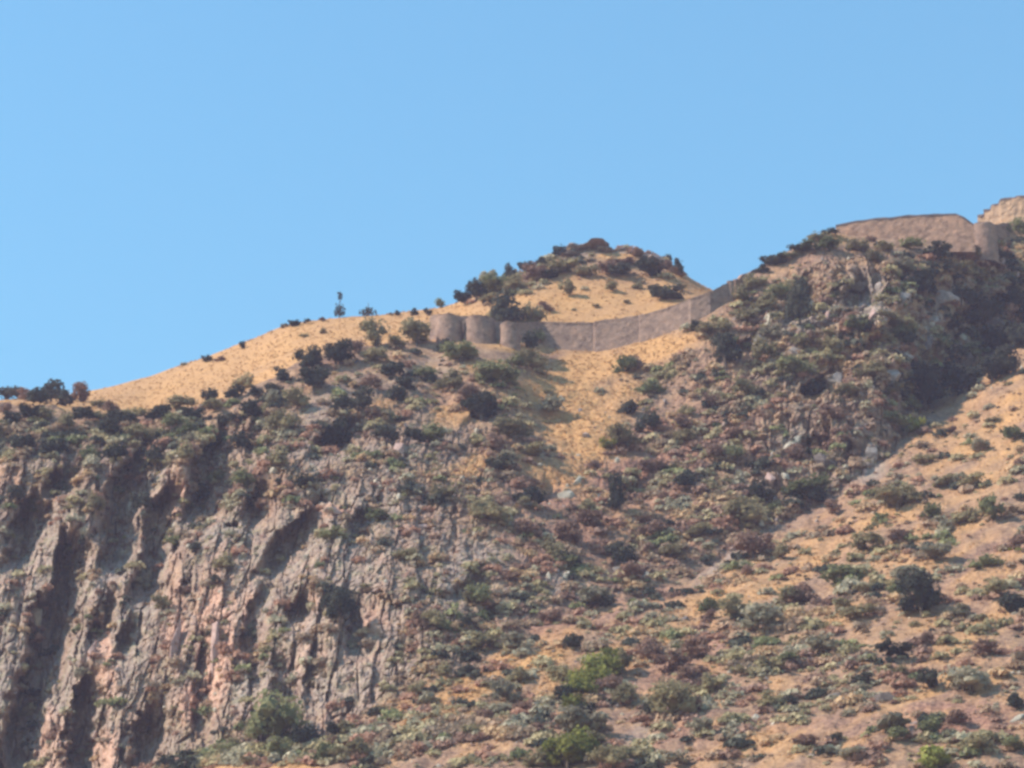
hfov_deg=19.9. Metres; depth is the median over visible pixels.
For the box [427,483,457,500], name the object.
shrub
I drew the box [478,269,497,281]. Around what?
shrub
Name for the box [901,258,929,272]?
shrub
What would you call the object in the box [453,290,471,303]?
shrub
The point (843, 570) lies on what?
shrub
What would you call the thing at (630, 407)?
shrub
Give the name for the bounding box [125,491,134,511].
boulder
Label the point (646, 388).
shrub
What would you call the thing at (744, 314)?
shrub
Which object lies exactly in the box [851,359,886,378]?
shrub
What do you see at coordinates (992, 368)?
tree
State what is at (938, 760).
shrub
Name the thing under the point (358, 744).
shrub
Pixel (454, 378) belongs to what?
shrub
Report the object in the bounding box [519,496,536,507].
shrub
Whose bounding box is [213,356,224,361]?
shrub
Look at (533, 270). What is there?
shrub
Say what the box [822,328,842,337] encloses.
shrub
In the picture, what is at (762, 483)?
shrub
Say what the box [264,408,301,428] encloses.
shrub
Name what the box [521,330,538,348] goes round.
shrub
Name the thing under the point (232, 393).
shrub
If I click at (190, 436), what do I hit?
shrub
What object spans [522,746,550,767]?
shrub
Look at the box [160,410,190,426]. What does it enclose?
shrub
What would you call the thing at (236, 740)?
shrub
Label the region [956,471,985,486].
shrub
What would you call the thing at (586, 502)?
shrub
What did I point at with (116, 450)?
shrub
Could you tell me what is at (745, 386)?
shrub
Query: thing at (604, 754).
shrub
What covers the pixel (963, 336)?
boulder
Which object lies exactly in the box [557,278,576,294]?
shrub
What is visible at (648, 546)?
shrub
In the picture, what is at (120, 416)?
shrub
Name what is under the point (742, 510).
shrub
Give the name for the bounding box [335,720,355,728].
shrub
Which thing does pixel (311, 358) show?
tree
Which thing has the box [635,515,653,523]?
shrub
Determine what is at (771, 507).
shrub
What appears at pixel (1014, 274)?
shrub
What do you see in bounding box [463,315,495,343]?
round tower
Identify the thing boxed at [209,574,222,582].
shrub
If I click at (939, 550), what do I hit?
shrub
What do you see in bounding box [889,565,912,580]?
shrub
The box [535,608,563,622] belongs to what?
shrub
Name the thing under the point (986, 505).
shrub
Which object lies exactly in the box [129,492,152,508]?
shrub
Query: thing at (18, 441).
shrub
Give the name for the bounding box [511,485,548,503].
shrub
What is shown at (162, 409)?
tree
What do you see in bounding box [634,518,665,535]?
shrub
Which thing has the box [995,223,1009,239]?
stone wall
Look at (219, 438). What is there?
shrub
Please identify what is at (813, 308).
shrub
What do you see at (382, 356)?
shrub
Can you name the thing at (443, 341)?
shrub
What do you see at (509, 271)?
tree
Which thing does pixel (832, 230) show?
shrub
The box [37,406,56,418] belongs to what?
shrub
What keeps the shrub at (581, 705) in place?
on the hillside
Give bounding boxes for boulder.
[31,607,42,630]
[87,640,96,658]
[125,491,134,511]
[169,622,180,657]
[210,621,218,676]
[322,507,340,514]
[393,443,403,456]
[417,524,428,529]
[557,490,574,497]
[573,476,581,484]
[752,714,759,719]
[763,312,773,325]
[765,472,775,485]
[781,472,788,479]
[783,436,800,448]
[789,346,799,359]
[814,453,837,467]
[825,309,829,318]
[827,372,841,385]
[851,282,865,292]
[865,443,877,461]
[869,309,875,320]
[874,282,881,291]
[874,692,894,701]
[887,370,900,385]
[897,292,911,303]
[904,353,913,359]
[920,335,933,355]
[933,316,940,323]
[935,290,959,303]
[960,333,966,339]
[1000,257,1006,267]
[1010,714,1023,721]
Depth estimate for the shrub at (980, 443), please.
592.22 m
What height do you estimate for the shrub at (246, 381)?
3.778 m
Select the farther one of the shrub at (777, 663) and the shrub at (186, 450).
the shrub at (186, 450)
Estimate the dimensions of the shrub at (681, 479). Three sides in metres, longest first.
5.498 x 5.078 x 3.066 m
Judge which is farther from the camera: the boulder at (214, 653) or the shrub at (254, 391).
the shrub at (254, 391)
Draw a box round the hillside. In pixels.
[0,233,1023,767]
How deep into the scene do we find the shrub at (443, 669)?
506.84 m
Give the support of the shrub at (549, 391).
on the hillside
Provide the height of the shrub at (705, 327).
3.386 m
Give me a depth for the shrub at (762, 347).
640.30 m
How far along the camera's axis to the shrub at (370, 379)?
631.61 m
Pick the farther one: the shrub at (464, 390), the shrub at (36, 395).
the shrub at (36, 395)
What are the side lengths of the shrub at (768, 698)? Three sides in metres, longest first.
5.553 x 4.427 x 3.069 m
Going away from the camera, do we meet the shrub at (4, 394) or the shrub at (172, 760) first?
the shrub at (172, 760)
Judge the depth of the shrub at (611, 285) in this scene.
710.86 m
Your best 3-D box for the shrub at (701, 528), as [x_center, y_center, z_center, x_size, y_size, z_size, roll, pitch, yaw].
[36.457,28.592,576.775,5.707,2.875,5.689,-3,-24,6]
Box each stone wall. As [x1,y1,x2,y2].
[429,314,440,339]
[460,316,468,335]
[496,321,502,339]
[518,322,542,344]
[542,283,728,351]
[733,264,768,293]
[836,213,975,254]
[977,195,1023,239]
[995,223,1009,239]
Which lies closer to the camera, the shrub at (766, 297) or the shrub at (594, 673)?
the shrub at (594, 673)
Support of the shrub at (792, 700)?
on the hillside
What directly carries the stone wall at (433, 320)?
on the hillside
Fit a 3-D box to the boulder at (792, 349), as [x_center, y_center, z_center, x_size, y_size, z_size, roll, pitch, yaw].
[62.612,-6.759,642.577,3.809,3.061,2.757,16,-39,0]
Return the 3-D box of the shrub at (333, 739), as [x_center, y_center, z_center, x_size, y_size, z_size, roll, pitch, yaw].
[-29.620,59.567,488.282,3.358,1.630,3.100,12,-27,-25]
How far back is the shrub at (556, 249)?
736.38 m
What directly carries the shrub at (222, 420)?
on the hillside
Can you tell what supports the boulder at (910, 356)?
on the hillside
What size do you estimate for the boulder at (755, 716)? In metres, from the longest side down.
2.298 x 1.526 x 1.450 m
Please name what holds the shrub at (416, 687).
on the hillside
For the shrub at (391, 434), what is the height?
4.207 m
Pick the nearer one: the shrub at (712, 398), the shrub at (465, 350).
the shrub at (712, 398)
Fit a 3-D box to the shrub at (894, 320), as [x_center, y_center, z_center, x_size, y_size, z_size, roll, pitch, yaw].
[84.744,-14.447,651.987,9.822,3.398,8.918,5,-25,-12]
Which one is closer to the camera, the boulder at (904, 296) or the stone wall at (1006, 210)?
the boulder at (904, 296)
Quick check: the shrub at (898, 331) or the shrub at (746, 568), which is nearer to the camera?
the shrub at (746, 568)
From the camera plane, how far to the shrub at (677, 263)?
730.21 m
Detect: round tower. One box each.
[436,313,462,343]
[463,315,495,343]
[499,321,520,350]
[727,280,734,300]
[974,222,999,268]
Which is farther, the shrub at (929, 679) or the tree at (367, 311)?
the tree at (367, 311)
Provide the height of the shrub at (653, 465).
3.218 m
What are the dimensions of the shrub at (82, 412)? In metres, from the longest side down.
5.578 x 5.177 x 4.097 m
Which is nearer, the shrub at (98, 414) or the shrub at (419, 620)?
the shrub at (419, 620)
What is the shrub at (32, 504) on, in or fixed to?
on the hillside
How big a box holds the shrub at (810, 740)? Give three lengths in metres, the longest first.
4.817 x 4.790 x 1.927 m
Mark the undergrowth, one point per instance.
(434, 733)
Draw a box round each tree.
[17,402,43,422]
[42,378,64,401]
[69,381,90,401]
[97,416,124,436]
[150,404,172,419]
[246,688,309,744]
[261,382,283,397]
[292,344,322,368]
[298,366,330,395]
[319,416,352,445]
[319,588,358,641]
[322,338,356,364]
[334,292,345,317]
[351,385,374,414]
[359,303,376,315]
[359,316,390,347]
[398,316,434,345]
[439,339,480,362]
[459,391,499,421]
[461,277,490,301]
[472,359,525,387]
[479,272,509,292]
[489,287,524,322]
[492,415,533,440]
[503,262,516,276]
[517,301,547,322]
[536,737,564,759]
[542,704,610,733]
[544,731,585,767]
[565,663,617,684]
[565,724,599,762]
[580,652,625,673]
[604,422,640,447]
[606,472,626,512]
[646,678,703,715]
[710,332,742,370]
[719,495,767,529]
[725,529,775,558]
[774,353,818,383]
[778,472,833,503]
[783,275,813,327]
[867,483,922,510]
[894,564,946,618]
[905,359,950,410]
[912,267,937,304]
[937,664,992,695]
[942,332,970,366]
[942,364,980,394]
[974,354,1012,383]
[979,323,1020,352]
[993,343,1023,374]
[1002,284,1023,322]
[1006,217,1023,234]
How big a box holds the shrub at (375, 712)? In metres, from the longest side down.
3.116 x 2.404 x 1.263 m
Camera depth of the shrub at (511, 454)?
596.16 m
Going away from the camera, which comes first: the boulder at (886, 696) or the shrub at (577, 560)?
the boulder at (886, 696)
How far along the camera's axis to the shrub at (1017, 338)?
669.87 m
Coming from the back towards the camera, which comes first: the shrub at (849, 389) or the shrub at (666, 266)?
the shrub at (666, 266)
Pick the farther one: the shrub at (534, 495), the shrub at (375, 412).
the shrub at (375, 412)
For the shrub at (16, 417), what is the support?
on the hillside
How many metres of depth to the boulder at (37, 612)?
578.04 m
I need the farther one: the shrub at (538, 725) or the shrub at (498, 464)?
the shrub at (498, 464)
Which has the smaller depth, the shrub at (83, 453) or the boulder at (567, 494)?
the boulder at (567, 494)
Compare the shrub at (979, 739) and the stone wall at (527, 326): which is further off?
the stone wall at (527, 326)
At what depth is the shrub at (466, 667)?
505.83 m
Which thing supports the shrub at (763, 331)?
on the hillside
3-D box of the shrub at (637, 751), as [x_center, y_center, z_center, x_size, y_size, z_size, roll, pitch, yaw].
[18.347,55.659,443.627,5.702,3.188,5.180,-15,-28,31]
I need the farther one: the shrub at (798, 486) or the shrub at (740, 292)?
the shrub at (740, 292)
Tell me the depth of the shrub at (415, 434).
603.36 m
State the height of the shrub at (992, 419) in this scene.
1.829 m
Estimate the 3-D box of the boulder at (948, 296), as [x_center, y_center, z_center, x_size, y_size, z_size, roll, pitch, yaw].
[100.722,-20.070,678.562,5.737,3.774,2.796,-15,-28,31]
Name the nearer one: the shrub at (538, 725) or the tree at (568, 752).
the tree at (568, 752)
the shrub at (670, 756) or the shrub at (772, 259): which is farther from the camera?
the shrub at (772, 259)
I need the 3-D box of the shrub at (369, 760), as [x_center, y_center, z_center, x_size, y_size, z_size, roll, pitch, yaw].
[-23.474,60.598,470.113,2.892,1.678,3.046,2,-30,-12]
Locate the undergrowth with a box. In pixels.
[0,235,1023,767]
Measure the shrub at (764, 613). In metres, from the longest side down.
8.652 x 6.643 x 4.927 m
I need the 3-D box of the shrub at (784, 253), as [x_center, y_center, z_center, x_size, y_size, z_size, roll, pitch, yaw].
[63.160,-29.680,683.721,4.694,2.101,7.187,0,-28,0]
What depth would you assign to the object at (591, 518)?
577.54 m
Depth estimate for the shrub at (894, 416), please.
620.86 m
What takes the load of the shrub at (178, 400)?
on the hillside
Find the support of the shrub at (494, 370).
on the hillside
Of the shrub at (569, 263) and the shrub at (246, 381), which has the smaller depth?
the shrub at (246, 381)
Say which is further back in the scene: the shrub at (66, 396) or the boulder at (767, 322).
the shrub at (66, 396)
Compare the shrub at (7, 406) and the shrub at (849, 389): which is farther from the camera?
the shrub at (7, 406)
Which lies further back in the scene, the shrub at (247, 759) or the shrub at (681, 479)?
the shrub at (681, 479)
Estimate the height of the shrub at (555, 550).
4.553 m
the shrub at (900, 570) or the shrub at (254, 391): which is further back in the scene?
the shrub at (254, 391)
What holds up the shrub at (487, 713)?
on the hillside
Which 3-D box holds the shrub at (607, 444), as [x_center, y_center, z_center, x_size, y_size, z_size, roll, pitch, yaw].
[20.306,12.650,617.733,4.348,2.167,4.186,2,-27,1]
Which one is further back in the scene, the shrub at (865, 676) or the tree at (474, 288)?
the tree at (474, 288)
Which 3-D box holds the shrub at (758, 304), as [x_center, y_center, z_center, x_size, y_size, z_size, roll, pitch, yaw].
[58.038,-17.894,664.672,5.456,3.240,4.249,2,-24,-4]
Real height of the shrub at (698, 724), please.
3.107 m
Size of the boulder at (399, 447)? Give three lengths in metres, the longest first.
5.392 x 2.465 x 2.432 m
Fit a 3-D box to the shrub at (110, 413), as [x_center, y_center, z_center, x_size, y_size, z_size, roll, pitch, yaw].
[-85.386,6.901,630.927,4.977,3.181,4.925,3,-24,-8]
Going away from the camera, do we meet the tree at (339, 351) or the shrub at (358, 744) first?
the shrub at (358, 744)
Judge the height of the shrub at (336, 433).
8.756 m
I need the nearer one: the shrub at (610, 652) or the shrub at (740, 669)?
the shrub at (740, 669)
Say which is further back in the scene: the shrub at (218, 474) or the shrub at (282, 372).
the shrub at (282, 372)
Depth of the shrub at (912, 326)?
653.78 m
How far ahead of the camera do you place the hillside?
572.42 m
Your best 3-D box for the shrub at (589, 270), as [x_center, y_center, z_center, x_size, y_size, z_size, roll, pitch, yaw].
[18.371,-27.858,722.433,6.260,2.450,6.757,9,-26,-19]
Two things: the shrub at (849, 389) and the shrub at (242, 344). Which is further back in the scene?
the shrub at (242, 344)
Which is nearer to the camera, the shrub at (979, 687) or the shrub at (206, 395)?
the shrub at (979, 687)
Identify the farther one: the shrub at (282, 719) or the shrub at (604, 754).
the shrub at (282, 719)
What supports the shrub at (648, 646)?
on the hillside
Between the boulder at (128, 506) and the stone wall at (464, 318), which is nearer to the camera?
the boulder at (128, 506)
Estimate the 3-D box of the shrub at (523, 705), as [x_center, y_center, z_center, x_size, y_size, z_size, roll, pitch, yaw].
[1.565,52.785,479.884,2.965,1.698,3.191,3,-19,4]
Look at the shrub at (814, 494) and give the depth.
590.79 m
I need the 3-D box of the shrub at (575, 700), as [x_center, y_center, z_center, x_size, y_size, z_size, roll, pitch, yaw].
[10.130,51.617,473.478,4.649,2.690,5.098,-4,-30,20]
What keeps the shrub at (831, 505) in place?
on the hillside
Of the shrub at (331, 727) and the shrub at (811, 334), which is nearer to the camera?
the shrub at (331, 727)
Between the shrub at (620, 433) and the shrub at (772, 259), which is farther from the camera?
the shrub at (772, 259)
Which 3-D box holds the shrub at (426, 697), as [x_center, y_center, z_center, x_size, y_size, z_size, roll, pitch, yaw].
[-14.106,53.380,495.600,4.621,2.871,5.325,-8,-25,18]
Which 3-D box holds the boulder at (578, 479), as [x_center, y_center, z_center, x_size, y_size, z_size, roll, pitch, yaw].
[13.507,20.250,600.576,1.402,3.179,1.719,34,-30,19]
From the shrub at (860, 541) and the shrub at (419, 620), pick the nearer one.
the shrub at (419, 620)
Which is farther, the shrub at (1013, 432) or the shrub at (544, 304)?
the shrub at (544, 304)
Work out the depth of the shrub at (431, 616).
522.85 m
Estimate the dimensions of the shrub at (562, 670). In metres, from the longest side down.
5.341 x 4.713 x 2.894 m
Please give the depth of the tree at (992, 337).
674.38 m
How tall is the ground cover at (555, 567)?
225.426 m
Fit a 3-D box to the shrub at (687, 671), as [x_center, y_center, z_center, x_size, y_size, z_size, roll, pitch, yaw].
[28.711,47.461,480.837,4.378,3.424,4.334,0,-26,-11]
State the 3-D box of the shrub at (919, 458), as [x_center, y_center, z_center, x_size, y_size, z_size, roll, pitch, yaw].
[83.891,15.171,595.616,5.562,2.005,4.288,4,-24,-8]
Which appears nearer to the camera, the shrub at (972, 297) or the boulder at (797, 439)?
the boulder at (797, 439)
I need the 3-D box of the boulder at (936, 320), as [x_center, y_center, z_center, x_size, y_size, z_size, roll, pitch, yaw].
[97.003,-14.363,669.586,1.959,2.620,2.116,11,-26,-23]
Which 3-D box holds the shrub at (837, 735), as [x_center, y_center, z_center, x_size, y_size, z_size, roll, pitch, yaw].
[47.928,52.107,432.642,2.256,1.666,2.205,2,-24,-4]
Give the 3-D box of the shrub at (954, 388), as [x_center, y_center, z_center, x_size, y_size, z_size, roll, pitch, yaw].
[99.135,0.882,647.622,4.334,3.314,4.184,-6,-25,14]
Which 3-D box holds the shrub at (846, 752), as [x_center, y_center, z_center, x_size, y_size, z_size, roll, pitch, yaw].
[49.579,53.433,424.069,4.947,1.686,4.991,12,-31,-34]
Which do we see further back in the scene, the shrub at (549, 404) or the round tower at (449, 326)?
the round tower at (449, 326)
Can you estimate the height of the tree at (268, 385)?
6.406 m
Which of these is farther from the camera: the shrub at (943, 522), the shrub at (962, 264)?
the shrub at (962, 264)
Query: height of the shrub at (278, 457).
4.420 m
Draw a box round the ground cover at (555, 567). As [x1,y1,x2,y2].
[1,241,1023,767]
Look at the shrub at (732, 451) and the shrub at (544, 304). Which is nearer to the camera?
the shrub at (732, 451)
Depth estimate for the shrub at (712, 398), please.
628.75 m
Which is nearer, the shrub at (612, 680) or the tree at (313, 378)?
the shrub at (612, 680)
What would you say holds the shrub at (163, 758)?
on the hillside
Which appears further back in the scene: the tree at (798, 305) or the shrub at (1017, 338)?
the shrub at (1017, 338)
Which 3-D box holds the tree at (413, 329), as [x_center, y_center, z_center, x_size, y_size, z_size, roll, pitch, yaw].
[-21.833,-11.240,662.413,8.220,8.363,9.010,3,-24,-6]
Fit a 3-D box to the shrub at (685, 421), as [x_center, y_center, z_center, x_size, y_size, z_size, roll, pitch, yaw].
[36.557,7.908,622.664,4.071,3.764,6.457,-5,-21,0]
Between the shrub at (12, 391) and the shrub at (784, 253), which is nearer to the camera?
the shrub at (784, 253)
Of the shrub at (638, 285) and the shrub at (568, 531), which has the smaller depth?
the shrub at (568, 531)
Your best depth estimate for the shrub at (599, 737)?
450.38 m
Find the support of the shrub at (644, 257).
on the hillside
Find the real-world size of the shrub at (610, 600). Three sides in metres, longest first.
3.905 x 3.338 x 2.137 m
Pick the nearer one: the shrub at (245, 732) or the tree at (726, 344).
the shrub at (245, 732)
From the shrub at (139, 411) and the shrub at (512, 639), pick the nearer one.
the shrub at (512, 639)
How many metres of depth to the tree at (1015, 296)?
693.47 m
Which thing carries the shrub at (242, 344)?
on the hillside
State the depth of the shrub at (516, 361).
650.47 m
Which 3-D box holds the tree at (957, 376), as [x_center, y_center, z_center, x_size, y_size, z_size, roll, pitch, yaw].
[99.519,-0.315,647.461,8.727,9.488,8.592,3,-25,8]
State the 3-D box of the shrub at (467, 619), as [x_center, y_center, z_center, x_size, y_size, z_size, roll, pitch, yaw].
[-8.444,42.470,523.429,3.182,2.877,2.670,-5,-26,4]
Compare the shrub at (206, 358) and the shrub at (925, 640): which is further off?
the shrub at (206, 358)
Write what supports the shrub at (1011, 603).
on the hillside
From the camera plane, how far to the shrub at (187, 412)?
625.49 m
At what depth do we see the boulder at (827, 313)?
659.25 m
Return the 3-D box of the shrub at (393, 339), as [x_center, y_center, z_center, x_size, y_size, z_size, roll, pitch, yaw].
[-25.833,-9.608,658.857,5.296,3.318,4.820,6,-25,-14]
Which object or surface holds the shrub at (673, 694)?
on the hillside
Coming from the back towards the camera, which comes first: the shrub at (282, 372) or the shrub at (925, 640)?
the shrub at (282, 372)
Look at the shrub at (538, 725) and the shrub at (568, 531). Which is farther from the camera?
the shrub at (568, 531)
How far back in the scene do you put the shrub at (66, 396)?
668.70 m
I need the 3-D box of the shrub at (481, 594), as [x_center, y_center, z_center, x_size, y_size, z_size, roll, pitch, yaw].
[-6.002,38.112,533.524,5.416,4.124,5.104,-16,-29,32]
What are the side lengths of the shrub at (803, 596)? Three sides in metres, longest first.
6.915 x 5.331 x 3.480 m
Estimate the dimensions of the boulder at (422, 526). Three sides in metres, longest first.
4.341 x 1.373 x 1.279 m
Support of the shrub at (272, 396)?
on the hillside
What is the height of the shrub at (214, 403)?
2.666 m
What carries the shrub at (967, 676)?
on the hillside
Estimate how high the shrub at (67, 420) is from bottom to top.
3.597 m
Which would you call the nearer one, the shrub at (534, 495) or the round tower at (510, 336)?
the shrub at (534, 495)
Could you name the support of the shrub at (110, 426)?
on the hillside
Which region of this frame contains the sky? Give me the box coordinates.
[0,0,1023,399]
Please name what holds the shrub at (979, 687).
on the hillside
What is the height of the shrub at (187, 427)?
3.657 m
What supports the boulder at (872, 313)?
on the hillside
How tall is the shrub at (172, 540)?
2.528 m
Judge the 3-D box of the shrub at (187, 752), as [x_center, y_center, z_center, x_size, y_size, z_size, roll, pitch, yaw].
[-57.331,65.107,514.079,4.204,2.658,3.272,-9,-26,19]
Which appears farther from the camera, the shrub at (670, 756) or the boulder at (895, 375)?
the boulder at (895, 375)
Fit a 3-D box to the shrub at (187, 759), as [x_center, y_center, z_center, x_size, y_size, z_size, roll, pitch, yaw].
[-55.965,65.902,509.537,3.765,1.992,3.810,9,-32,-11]
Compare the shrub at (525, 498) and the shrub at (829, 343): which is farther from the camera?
the shrub at (829, 343)
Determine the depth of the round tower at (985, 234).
698.99 m
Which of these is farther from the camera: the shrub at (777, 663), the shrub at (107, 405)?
the shrub at (107, 405)
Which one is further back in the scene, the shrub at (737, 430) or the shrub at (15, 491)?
the shrub at (737, 430)
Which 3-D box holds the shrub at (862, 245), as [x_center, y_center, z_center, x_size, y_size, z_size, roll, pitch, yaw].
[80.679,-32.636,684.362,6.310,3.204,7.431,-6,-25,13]
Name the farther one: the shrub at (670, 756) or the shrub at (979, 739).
the shrub at (670, 756)
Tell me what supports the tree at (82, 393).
on the hillside
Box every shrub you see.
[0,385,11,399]
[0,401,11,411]
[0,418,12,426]
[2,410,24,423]
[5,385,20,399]
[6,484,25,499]
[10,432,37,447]
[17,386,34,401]
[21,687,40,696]
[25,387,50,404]
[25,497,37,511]
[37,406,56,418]
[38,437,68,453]
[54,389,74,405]
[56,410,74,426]
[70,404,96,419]
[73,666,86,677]
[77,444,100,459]
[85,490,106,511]
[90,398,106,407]
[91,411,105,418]
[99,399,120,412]
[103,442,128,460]
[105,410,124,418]
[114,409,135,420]
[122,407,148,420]
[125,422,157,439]
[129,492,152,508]
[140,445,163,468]
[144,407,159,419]
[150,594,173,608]
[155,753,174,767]
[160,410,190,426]
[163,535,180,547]
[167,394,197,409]
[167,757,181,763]
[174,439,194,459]
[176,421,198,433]
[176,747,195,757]
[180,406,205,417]
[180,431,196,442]
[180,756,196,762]
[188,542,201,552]
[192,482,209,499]
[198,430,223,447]
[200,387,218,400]
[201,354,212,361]
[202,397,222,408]
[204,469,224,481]
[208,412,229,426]
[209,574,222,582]
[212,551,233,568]
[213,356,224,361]
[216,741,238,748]
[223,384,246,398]
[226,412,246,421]
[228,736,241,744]
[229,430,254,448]
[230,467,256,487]
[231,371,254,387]
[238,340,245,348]
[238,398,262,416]
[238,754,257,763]
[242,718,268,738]
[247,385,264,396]
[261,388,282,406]
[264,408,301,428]
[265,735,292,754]
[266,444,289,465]
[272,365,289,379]
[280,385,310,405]
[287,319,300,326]
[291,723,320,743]
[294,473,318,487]
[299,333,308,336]
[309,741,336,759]
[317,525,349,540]
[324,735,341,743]
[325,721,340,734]
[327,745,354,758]
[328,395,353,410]
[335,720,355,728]
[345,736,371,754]
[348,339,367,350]
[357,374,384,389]
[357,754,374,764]
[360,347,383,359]
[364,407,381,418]
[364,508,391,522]
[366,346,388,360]
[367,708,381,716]
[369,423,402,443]
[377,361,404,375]
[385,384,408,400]
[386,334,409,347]
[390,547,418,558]
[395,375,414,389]
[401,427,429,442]
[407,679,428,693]
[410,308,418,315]
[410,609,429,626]
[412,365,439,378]
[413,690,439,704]
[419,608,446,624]
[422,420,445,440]
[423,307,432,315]
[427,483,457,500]
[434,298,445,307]
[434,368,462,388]
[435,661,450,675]
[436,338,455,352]
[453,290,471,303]
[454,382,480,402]
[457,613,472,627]
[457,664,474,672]
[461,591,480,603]
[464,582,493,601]
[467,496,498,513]
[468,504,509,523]
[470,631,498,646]
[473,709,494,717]
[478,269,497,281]
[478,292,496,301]
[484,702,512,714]
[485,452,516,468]
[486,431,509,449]
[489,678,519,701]
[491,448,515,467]
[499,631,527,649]
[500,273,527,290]
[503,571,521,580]
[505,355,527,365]
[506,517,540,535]
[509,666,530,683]
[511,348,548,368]
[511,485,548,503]
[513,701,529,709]
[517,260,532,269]
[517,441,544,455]
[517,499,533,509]
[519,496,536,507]
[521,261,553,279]
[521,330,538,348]
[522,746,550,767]
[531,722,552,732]
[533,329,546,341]
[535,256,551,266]
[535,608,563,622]
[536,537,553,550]
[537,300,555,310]
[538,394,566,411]
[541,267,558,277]
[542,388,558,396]
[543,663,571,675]
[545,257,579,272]
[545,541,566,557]
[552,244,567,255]
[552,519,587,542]
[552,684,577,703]
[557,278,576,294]
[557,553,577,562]
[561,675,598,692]
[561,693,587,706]
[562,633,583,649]
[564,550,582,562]
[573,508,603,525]
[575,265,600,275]
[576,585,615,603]
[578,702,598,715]
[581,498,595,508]
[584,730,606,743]
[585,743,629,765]
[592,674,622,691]
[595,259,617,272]
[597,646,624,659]
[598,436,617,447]
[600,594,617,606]
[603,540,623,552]
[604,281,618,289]
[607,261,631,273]
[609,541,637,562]
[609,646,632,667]
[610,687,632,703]
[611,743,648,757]
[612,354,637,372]
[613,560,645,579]
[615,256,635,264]
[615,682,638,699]
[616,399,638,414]
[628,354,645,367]
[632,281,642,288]
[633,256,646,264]
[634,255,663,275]
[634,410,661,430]
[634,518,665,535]
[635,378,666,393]
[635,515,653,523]
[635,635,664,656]
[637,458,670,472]
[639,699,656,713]
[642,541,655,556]
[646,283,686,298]
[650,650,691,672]
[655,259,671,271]
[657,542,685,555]
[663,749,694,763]
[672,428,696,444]
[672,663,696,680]
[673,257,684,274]
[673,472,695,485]
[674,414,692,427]
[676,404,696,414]
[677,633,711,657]
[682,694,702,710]
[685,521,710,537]
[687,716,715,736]
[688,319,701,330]
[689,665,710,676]
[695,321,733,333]
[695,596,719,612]
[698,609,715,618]
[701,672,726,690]
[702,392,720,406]
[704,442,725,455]
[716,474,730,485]
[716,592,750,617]
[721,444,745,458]
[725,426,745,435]
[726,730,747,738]
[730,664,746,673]
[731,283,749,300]
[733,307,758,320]
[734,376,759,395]
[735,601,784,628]
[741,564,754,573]
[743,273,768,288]
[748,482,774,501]
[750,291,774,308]
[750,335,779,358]
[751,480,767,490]
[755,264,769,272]
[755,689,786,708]
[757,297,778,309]
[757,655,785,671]
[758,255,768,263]
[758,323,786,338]
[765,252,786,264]
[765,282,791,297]
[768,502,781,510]
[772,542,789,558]
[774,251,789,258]
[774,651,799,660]
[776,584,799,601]
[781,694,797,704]
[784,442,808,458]
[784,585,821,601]
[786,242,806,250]
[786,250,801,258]
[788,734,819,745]
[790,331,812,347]
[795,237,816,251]
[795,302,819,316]
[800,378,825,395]
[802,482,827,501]
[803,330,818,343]
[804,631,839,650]
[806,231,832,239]
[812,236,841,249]
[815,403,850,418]
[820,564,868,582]
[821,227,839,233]
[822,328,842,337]
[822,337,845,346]
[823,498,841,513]
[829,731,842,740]
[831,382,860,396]
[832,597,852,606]
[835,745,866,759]
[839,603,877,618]
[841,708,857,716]
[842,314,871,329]
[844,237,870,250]
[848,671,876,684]
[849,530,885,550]
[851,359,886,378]
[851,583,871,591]
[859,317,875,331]
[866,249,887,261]
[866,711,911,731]
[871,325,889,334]
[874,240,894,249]
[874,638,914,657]
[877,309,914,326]
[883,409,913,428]
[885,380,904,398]
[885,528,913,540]
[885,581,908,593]
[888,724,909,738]
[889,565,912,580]
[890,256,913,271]
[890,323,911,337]
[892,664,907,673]
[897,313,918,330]
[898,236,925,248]
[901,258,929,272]
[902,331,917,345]
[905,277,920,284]
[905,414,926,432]
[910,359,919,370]
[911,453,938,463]
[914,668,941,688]
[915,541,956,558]
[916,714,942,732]
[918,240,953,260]
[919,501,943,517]
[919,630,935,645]
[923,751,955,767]
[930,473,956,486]
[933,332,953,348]
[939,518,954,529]
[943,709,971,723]
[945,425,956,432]
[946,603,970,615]
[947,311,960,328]
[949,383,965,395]
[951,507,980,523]
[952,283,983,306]
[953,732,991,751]
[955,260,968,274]
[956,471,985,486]
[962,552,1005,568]
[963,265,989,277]
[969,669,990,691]
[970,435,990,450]
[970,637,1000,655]
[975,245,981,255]
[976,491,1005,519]
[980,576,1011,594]
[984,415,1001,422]
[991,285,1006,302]
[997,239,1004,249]
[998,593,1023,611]
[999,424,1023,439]
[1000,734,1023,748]
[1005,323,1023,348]
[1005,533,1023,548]
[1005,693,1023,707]
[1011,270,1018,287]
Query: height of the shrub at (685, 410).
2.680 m
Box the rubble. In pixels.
[0,244,1022,767]
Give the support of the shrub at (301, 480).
on the hillside
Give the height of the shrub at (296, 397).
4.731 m
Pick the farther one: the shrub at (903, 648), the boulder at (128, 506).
the boulder at (128, 506)
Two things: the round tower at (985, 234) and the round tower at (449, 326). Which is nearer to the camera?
the round tower at (449, 326)
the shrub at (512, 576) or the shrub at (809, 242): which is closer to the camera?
the shrub at (512, 576)
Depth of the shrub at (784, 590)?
519.36 m
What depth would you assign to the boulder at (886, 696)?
450.73 m
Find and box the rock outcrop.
[558,238,687,275]
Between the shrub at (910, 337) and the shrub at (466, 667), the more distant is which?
the shrub at (910, 337)
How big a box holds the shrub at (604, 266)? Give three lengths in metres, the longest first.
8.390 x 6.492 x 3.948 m

